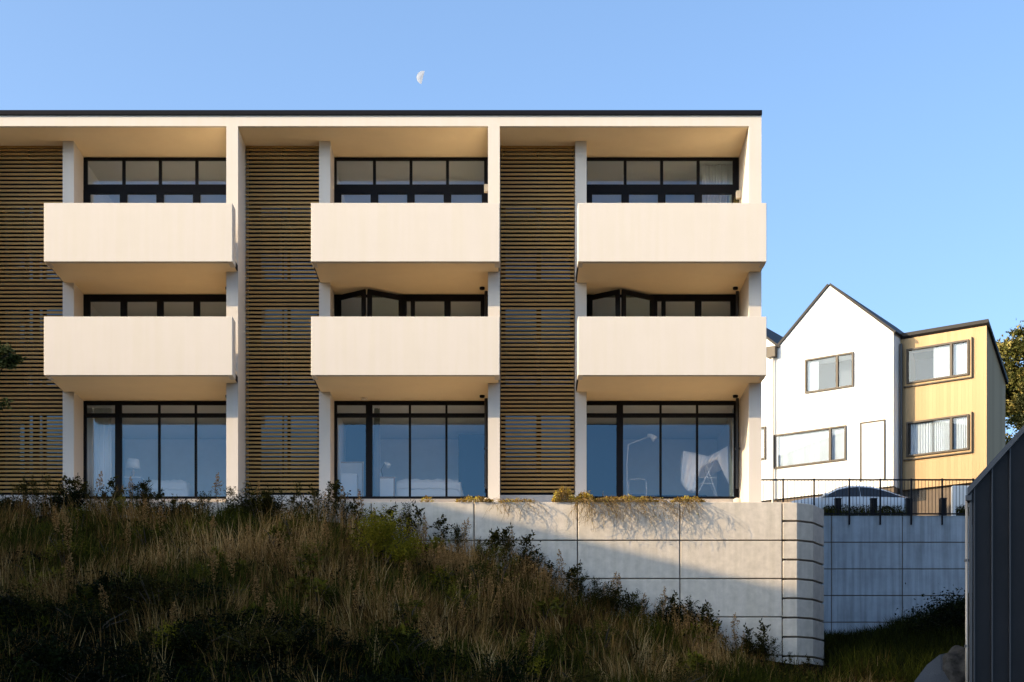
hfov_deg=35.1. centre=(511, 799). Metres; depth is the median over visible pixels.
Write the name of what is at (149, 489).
tall weed
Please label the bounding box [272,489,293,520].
tall weed
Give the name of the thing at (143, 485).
tall weed
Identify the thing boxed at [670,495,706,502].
ledge plant
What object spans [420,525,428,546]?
tall weed
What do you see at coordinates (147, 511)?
herb clump
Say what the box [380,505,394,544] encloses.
tall weed
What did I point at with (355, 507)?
tall weed
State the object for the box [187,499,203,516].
tall weed
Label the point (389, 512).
tall weed
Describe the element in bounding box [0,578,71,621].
shrub
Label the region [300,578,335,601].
broad weed
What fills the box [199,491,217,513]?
tall weed
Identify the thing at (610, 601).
shrub
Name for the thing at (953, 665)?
boulder
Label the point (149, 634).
shrub
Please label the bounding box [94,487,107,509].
tall weed
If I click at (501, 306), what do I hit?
window
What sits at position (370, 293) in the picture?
folding door
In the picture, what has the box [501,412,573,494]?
window
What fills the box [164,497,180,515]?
tall weed
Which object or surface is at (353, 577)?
tall weed
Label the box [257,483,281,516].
tall weed
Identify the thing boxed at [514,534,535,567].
tall weed
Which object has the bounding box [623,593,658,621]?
herb clump
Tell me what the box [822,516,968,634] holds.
retaining wall
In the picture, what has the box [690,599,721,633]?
tall weed
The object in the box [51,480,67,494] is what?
tall weed
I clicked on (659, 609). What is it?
tall weed
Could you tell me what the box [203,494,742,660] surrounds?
seed heads
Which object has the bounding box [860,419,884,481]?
door
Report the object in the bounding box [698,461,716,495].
clothes airer
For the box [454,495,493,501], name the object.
ledge plant
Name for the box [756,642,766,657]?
tall weed
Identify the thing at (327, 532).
tall weed
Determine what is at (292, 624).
shrub
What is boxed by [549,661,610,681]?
shrub
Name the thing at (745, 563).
retaining wall
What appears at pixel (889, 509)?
border plant
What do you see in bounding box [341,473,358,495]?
storage cube
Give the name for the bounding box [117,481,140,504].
tall weed
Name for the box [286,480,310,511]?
tall weed
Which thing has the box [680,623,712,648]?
broad weed
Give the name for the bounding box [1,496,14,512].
tall weed
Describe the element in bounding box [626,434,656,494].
arm lamp
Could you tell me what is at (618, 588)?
tall weed
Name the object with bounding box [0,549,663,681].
undergrowth
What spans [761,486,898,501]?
base wall
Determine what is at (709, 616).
tall weed
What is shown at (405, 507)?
tall weed
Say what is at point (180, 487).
bed
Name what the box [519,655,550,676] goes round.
shrub
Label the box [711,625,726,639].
tall weed
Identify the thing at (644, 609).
tall weed
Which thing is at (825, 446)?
window
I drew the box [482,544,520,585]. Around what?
herb clump
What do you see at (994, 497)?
metal shed
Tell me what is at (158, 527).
broad weed
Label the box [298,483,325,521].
tall weed
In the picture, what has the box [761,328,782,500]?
white house
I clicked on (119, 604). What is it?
shrub
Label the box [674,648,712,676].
broad weed
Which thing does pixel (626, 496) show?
ledge plant
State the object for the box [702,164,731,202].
curtain
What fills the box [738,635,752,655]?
tall weed
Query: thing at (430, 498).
ledge plant
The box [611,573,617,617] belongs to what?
tall weed
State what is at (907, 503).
bollard
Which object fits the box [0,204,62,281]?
window
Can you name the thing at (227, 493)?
tall weed
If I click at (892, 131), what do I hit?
sky
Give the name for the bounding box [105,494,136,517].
herb clump
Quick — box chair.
[628,478,646,495]
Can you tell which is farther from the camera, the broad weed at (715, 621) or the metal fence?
the metal fence
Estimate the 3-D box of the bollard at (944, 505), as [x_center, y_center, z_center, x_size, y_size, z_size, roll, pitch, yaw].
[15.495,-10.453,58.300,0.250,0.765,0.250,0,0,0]
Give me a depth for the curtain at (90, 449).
42.93 m
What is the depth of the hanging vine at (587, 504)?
39.37 m
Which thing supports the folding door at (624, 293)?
in the apartment building
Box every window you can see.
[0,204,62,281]
[0,208,2,278]
[0,306,62,387]
[0,412,62,494]
[0,415,2,481]
[83,158,225,202]
[83,294,225,316]
[83,401,225,498]
[251,204,316,281]
[251,306,316,387]
[251,412,316,494]
[334,158,487,202]
[334,401,487,498]
[403,294,483,316]
[501,204,573,281]
[501,306,573,387]
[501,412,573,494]
[587,158,738,202]
[587,401,738,498]
[654,294,735,316]
[761,426,765,459]
[774,425,845,468]
[805,352,853,393]
[903,337,972,387]
[903,412,972,460]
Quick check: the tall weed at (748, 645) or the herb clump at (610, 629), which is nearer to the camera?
the herb clump at (610, 629)
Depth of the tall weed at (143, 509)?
36.10 m
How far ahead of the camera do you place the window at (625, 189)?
42.59 m
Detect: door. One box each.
[337,289,365,316]
[367,289,402,316]
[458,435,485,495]
[588,289,619,316]
[621,289,653,316]
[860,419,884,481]
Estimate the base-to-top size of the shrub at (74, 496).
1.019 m
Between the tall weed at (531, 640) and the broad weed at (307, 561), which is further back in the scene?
the broad weed at (307, 561)
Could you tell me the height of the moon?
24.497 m
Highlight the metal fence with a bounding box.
[761,478,974,524]
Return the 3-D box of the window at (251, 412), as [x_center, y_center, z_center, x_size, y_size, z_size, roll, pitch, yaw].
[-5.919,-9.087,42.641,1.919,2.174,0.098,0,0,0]
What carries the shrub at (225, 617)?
on the ground at (384, 653)
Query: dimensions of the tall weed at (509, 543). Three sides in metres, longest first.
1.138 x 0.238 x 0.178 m
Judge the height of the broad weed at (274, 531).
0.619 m
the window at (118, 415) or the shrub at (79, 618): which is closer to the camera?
the shrub at (79, 618)
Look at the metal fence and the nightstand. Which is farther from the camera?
the metal fence
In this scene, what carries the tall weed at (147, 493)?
on the ground at (384, 653)
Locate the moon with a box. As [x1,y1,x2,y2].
[416,71,424,83]
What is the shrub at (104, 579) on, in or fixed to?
on the ground at (384, 653)
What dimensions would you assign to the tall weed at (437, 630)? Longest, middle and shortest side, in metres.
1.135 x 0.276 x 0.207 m
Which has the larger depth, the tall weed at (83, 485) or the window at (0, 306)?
the window at (0, 306)
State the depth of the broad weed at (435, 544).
38.77 m
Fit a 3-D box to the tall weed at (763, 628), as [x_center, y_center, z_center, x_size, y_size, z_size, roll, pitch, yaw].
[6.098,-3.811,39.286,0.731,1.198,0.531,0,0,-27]
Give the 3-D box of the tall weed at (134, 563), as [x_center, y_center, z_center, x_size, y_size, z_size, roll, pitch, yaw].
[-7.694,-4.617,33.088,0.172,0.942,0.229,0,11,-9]
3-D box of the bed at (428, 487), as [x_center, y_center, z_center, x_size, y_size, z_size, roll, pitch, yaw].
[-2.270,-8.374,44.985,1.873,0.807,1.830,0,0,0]
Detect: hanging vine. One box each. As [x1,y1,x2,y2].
[485,498,548,518]
[567,495,630,530]
[602,496,682,531]
[668,498,706,520]
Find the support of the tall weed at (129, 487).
on the ground at (384, 653)
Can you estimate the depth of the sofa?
46.62 m
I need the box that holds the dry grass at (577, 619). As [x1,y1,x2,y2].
[0,481,912,681]
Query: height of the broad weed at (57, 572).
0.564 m
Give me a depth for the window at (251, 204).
42.64 m
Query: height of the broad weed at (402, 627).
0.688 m
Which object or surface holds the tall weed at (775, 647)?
on the ground at (384, 653)
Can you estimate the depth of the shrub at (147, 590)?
30.75 m
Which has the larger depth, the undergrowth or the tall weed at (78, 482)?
the tall weed at (78, 482)
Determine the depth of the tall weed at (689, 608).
39.10 m
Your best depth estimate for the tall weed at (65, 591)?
31.50 m
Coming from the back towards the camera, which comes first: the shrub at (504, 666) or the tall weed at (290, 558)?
the tall weed at (290, 558)
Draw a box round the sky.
[0,0,1023,437]
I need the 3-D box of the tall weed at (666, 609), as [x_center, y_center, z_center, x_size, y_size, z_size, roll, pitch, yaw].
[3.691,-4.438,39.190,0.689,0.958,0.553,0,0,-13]
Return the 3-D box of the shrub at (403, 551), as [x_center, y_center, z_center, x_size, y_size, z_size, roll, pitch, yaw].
[-3.027,-5.933,37.010,2.353,1.760,1.769,0,0,0]
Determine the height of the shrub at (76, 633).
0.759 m
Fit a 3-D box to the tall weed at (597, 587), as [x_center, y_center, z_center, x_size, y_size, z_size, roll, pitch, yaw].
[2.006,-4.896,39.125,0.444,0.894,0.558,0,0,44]
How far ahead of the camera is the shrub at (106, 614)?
31.04 m
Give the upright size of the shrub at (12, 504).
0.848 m
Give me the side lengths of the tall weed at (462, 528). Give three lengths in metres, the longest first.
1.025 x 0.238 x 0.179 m
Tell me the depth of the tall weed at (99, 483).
39.30 m
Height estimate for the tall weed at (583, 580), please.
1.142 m
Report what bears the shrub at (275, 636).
on the ground at (384, 653)
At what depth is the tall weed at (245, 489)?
39.15 m
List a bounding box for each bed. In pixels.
[147,479,198,495]
[395,478,463,495]
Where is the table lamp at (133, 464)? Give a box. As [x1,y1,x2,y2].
[126,458,139,475]
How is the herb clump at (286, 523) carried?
on the ground at (384, 653)
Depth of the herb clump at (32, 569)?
34.01 m
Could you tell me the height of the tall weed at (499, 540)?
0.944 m
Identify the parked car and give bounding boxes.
[791,485,907,515]
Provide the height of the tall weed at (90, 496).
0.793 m
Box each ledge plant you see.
[420,495,435,501]
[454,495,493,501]
[498,498,534,501]
[550,485,575,501]
[572,490,596,502]
[577,496,610,502]
[592,494,658,501]
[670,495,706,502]
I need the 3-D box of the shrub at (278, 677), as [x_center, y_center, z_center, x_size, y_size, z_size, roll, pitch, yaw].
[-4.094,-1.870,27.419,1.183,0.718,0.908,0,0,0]
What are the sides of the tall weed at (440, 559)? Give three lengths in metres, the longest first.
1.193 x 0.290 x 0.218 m
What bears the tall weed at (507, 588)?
on the ground at (384, 653)
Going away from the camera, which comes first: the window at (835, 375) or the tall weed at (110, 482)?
the tall weed at (110, 482)
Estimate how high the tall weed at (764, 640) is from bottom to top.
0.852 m
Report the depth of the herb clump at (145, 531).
35.84 m
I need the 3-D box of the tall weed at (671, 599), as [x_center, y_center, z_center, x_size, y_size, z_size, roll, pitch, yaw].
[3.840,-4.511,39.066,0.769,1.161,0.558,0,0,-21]
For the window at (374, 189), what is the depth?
42.59 m
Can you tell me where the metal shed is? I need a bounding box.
[964,425,1023,681]
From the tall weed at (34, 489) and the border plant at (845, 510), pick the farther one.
the border plant at (845, 510)
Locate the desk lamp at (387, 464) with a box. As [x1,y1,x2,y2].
[381,462,390,476]
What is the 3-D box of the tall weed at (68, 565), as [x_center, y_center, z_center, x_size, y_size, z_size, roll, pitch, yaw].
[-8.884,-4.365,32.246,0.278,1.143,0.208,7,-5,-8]
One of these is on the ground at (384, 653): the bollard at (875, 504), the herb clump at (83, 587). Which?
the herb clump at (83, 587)
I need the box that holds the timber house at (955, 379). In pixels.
[900,319,1007,515]
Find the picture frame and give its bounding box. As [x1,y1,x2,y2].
[341,462,363,495]
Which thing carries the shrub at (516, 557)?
on the ground at (384, 653)
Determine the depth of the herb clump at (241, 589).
33.07 m
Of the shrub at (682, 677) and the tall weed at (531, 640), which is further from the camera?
the shrub at (682, 677)
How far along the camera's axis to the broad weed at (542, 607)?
36.27 m
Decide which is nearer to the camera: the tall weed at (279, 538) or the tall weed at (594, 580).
the tall weed at (279, 538)
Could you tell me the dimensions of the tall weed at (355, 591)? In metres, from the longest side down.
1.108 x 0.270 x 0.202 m
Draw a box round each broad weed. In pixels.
[37,564,75,585]
[58,584,98,610]
[149,521,178,541]
[181,519,214,538]
[196,594,225,616]
[216,557,251,576]
[236,602,266,624]
[256,522,293,545]
[282,572,325,604]
[292,550,324,575]
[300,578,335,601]
[385,621,420,652]
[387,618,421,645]
[420,535,449,558]
[524,599,555,623]
[543,595,571,620]
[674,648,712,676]
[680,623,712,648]
[685,617,721,636]
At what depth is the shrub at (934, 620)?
49.50 m
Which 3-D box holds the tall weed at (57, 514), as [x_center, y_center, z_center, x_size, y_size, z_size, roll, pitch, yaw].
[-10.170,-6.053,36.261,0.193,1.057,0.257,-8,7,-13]
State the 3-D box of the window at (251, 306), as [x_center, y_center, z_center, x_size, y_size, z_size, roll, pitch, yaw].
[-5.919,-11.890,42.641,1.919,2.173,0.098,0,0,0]
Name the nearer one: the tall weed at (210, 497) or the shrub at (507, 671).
the shrub at (507, 671)
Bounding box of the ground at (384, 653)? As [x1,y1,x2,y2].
[0,510,945,681]
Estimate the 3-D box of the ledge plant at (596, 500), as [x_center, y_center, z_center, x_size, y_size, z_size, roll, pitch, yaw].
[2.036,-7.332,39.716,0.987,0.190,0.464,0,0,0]
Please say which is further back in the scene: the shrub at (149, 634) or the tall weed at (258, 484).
the tall weed at (258, 484)
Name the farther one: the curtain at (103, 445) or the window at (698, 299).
the curtain at (103, 445)
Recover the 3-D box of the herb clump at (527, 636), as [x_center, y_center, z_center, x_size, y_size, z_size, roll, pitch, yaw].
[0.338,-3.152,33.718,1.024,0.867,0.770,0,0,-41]
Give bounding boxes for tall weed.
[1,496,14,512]
[2,484,22,504]
[12,476,31,512]
[17,475,45,515]
[26,476,44,502]
[36,473,61,511]
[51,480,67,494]
[51,505,59,538]
[57,475,71,491]
[59,588,67,613]
[60,519,72,568]
[60,553,73,600]
[65,477,90,501]
[66,475,87,498]
[70,479,95,506]
[84,486,97,507]
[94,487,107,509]
[95,472,103,499]
[96,472,127,500]
[98,584,109,617]
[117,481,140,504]
[123,522,130,559]
[125,482,145,511]
[126,477,155,505]
[126,502,132,522]
[127,477,133,501]
[131,550,138,576]
[135,481,156,505]
[135,485,161,507]
[138,498,149,527]
[152,487,168,510]
[156,536,165,571]
[157,505,164,534]
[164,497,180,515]
[166,496,181,515]
[169,602,177,623]
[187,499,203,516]
[191,491,214,511]
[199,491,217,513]
[206,551,218,593]
[209,516,215,535]
[212,472,222,508]
[220,486,241,509]
[222,488,245,511]
[225,547,235,584]
[226,538,234,580]
[230,482,254,506]
[245,524,252,543]
[252,575,261,604]
[255,481,262,519]
[255,488,278,516]
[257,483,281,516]
[260,487,277,514]
[266,593,277,621]
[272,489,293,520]
[275,529,283,566]
[278,494,303,517]
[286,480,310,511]
[287,546,297,579]
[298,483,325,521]
[307,488,325,511]
[310,497,326,516]
[310,539,317,562]
[316,481,341,525]
[320,493,327,512]
[322,520,332,561]
[324,497,344,528]
[326,477,353,527]
[336,492,358,529]
[339,486,345,508]
[341,498,361,527]
[346,555,357,602]
[352,581,363,616]
[355,489,363,518]
[367,569,375,594]
[377,502,404,530]
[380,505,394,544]
[393,578,399,598]
[394,498,422,530]
[394,507,414,534]
[399,509,418,537]
[402,500,434,536]
[402,559,411,597]
[418,608,428,640]
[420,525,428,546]
[431,616,442,661]
[432,514,452,539]
[435,547,445,582]
[445,523,465,549]
[445,524,470,550]
[458,598,467,642]
[460,520,467,547]
[465,517,471,558]
[483,528,506,554]
[485,526,508,557]
[488,523,517,559]
[488,530,502,558]
[493,592,502,629]
[495,532,511,561]
[498,532,518,558]
[504,576,510,606]
[508,528,514,563]
[509,530,542,568]
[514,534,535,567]
[525,630,535,653]
[536,553,549,576]
[543,560,560,584]
[551,564,563,588]
[556,549,565,579]
[560,559,590,598]
[560,567,580,595]
[568,565,592,595]
[569,580,586,599]
[586,579,606,602]
[587,576,608,604]
[599,581,618,615]
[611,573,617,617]
[612,584,629,617]
[614,588,638,617]
[616,573,621,612]
[629,588,651,616]
[636,598,661,622]
[648,597,666,623]
[654,598,672,622]
[657,590,689,628]
[660,586,667,619]
[679,597,698,626]
[680,595,699,621]
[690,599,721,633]
[695,603,719,636]
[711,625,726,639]
[728,634,741,650]
[730,612,739,641]
[735,623,753,655]
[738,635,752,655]
[749,618,774,648]
[756,634,775,657]
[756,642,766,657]
[765,636,783,661]
[802,653,814,670]
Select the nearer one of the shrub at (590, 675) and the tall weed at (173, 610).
the tall weed at (173, 610)
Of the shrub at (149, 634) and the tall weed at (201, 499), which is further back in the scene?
the tall weed at (201, 499)
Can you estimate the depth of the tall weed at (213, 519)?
37.33 m
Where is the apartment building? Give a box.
[0,110,765,501]
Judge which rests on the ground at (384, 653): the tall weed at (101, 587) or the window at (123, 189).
the tall weed at (101, 587)
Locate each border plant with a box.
[821,504,838,515]
[839,502,872,515]
[874,504,907,515]
[955,505,968,515]
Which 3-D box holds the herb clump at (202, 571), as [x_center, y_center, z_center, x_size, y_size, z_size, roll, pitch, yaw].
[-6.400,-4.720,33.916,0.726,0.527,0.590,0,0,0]
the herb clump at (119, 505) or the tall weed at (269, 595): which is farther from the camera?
the herb clump at (119, 505)
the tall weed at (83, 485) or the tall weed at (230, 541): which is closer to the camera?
the tall weed at (230, 541)
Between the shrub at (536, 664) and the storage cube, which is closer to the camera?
the shrub at (536, 664)
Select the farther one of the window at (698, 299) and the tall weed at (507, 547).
the window at (698, 299)
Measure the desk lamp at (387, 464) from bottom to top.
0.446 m
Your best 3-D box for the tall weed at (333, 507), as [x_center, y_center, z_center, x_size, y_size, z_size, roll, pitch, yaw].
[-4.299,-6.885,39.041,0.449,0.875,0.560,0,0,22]
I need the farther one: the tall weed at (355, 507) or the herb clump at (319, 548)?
the tall weed at (355, 507)
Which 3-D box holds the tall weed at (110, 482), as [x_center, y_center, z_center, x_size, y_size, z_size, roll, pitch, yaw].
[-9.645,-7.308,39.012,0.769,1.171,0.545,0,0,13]
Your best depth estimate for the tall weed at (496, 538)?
39.02 m
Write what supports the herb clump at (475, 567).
on the ground at (384, 653)
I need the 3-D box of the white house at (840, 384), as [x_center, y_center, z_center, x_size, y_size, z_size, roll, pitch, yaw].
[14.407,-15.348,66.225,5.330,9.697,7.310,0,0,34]
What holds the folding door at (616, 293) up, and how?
in the apartment building
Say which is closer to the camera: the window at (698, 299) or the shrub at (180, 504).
the shrub at (180, 504)
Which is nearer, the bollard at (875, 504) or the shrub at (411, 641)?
the shrub at (411, 641)
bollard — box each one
[834,498,841,515]
[869,498,877,515]
[905,498,912,515]
[939,498,946,515]
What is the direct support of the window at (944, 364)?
in the timber house at (955, 379)
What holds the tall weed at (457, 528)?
on the ground at (384, 653)
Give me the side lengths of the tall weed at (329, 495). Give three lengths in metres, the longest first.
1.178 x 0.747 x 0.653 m
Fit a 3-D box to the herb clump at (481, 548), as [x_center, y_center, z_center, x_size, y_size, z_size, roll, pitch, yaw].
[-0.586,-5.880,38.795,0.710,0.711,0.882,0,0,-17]
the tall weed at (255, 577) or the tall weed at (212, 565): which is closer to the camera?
the tall weed at (255, 577)
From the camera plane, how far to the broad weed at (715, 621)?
39.10 m
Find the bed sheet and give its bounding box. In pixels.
[680,446,728,492]
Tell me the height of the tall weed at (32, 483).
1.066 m
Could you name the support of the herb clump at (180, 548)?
on the ground at (384, 653)
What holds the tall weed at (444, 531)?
on the ground at (384, 653)
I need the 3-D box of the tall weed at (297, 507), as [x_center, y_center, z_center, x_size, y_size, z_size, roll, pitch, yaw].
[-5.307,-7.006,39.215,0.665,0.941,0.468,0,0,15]
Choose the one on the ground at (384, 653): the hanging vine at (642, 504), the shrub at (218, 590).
the shrub at (218, 590)
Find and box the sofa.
[645,495,706,495]
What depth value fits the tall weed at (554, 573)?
39.19 m
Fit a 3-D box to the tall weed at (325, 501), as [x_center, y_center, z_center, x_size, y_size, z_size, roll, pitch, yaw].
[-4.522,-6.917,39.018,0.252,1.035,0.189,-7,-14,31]
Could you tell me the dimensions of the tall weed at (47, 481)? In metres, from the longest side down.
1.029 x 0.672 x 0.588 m
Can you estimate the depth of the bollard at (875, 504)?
58.19 m
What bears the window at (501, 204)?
in the apartment building
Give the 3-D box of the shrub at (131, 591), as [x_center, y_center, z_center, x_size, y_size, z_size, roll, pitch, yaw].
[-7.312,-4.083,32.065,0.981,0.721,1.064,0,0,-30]
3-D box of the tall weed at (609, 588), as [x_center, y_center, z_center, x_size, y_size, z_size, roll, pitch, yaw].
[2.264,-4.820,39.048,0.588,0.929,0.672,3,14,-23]
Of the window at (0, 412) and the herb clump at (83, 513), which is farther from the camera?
the window at (0, 412)
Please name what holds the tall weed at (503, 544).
on the ground at (384, 653)
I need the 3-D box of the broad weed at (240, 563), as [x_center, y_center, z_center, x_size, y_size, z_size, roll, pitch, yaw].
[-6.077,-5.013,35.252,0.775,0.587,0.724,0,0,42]
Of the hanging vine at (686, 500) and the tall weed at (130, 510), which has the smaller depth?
the tall weed at (130, 510)
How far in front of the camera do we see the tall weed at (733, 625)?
39.19 m
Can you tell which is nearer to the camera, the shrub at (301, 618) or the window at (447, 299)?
the shrub at (301, 618)
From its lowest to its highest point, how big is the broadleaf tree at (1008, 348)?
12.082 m
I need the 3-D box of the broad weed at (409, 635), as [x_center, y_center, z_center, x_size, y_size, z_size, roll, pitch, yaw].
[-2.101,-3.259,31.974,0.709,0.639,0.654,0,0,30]
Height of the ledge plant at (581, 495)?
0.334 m
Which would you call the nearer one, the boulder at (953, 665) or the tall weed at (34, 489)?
the boulder at (953, 665)
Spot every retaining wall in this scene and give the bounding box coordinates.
[11,502,823,664]
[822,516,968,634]
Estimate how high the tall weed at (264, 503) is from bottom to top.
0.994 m
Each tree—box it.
[0,341,26,410]
[996,320,1023,444]
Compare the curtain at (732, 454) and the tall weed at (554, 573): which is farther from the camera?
the curtain at (732, 454)
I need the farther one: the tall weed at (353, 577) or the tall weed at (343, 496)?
the tall weed at (343, 496)
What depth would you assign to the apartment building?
41.95 m
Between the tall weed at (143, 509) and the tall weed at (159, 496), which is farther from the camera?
the tall weed at (159, 496)
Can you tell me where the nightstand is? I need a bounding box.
[380,477,394,495]
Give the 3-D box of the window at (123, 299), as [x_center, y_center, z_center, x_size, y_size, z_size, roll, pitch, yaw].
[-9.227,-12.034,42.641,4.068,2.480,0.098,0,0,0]
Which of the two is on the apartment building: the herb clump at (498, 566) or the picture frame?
the picture frame
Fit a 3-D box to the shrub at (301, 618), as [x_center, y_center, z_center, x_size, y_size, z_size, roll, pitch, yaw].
[-4.061,-3.227,30.998,1.356,1.271,1.262,0,0,0]
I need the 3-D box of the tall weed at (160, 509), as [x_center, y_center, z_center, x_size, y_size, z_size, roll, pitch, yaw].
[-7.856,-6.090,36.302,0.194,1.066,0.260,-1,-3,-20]
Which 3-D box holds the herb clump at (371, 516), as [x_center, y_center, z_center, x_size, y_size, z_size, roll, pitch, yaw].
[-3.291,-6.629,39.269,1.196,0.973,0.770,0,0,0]
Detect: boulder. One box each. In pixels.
[914,653,949,681]
[942,645,968,681]
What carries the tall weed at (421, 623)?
on the ground at (384, 653)
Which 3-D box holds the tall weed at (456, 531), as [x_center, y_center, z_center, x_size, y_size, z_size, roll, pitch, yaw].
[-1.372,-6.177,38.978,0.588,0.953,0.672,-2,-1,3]
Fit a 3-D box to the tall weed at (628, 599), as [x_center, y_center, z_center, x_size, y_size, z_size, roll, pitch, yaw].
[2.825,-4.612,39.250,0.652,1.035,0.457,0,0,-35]
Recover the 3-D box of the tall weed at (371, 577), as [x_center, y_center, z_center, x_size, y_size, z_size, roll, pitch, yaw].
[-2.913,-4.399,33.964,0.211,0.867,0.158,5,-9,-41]
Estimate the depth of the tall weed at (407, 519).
39.12 m
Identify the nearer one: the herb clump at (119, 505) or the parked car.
the herb clump at (119, 505)
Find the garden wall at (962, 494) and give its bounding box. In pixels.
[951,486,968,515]
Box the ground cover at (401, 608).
[0,497,908,681]
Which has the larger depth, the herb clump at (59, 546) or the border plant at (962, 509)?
the border plant at (962, 509)
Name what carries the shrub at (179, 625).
on the ground at (384, 653)
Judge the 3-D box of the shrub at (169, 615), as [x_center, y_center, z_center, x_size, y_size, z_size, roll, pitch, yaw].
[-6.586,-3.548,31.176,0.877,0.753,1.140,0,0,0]
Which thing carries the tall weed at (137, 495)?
on the ground at (384, 653)
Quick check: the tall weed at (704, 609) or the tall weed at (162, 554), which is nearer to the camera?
the tall weed at (162, 554)
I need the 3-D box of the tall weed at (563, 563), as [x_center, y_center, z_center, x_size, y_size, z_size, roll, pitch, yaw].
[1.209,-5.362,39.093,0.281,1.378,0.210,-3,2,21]
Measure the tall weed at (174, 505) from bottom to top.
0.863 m
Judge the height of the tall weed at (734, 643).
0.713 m
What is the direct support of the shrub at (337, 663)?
on the ground at (384, 653)
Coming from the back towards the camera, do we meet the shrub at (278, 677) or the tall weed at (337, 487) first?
the tall weed at (337, 487)
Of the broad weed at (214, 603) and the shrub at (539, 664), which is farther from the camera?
the shrub at (539, 664)
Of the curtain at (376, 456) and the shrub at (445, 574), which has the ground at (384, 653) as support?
the shrub at (445, 574)
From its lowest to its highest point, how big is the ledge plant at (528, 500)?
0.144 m
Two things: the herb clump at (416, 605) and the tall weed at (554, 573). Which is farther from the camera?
the tall weed at (554, 573)
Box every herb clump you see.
[16,552,50,577]
[41,527,87,564]
[62,505,93,530]
[74,582,91,595]
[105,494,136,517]
[111,560,136,582]
[129,504,162,517]
[133,515,165,550]
[166,538,194,565]
[193,561,220,580]
[203,546,226,566]
[225,577,257,600]
[277,512,305,534]
[291,535,329,561]
[355,506,396,534]
[392,594,429,626]
[439,581,477,610]
[458,559,502,594]
[474,539,499,563]
[480,629,505,642]
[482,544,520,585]
[515,626,550,655]
[526,577,550,594]
[588,617,620,649]
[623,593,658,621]
[642,645,669,667]
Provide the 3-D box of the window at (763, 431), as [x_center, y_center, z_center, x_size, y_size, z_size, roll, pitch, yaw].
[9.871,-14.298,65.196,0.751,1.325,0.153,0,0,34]
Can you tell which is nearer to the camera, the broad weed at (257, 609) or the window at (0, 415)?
the broad weed at (257, 609)
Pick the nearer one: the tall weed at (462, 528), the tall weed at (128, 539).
the tall weed at (128, 539)
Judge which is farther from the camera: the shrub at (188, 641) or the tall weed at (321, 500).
the tall weed at (321, 500)
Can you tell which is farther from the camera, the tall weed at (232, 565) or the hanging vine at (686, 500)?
the hanging vine at (686, 500)
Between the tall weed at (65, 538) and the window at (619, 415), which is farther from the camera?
the window at (619, 415)
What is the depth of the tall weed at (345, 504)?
39.01 m
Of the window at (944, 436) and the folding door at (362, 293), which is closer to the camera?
the folding door at (362, 293)
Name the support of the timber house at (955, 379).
on the driveway
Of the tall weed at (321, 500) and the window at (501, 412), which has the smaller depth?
the tall weed at (321, 500)
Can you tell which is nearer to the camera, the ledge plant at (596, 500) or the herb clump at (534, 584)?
the herb clump at (534, 584)
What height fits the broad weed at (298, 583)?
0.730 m
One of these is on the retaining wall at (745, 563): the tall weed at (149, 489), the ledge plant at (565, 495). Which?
the ledge plant at (565, 495)
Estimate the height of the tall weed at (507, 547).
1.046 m
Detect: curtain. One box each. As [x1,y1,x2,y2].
[87,408,92,495]
[95,408,111,495]
[374,408,379,495]
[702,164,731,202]
[732,409,733,495]
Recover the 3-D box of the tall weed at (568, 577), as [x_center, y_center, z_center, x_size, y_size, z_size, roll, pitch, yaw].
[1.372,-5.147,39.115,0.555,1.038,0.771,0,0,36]
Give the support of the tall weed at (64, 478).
on the ground at (384, 653)
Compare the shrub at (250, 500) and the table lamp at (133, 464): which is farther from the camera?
the table lamp at (133, 464)
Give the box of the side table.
[124,476,144,495]
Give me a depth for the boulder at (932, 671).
34.96 m
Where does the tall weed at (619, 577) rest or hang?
on the ground at (384, 653)
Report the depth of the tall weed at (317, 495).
39.06 m
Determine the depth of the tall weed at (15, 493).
39.21 m
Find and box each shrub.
[0,488,35,514]
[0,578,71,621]
[0,589,25,617]
[36,483,88,516]
[48,593,151,639]
[52,619,112,647]
[69,570,127,603]
[83,608,126,629]
[92,572,223,622]
[116,625,184,659]
[120,566,194,628]
[120,575,157,603]
[147,620,195,654]
[147,623,215,662]
[149,611,242,664]
[156,601,187,622]
[162,494,197,524]
[166,618,220,647]
[181,575,234,613]
[188,605,237,627]
[192,612,305,666]
[217,609,306,632]
[223,487,292,521]
[243,668,291,681]
[250,608,317,651]
[262,595,334,644]
[313,652,359,677]
[317,626,366,657]
[332,501,431,567]
[354,621,445,660]
[427,564,459,588]
[474,652,536,681]
[475,654,510,671]
[504,548,542,574]
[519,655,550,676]
[522,651,551,679]
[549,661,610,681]
[583,581,630,616]
[647,594,715,632]
[647,653,713,681]
[740,638,774,662]
[879,583,968,638]
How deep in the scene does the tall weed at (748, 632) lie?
39.20 m
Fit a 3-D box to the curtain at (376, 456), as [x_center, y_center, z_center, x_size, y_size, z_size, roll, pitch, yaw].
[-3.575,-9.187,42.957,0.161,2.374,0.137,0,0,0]
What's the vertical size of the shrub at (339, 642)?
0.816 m
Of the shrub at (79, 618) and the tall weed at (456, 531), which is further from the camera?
the tall weed at (456, 531)
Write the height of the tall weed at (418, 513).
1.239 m
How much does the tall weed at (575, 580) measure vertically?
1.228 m
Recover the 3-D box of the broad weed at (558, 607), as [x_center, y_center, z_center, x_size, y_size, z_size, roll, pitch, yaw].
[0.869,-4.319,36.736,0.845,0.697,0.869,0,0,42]
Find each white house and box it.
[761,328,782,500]
[767,283,903,501]
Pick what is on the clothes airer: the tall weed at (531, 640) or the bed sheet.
the bed sheet

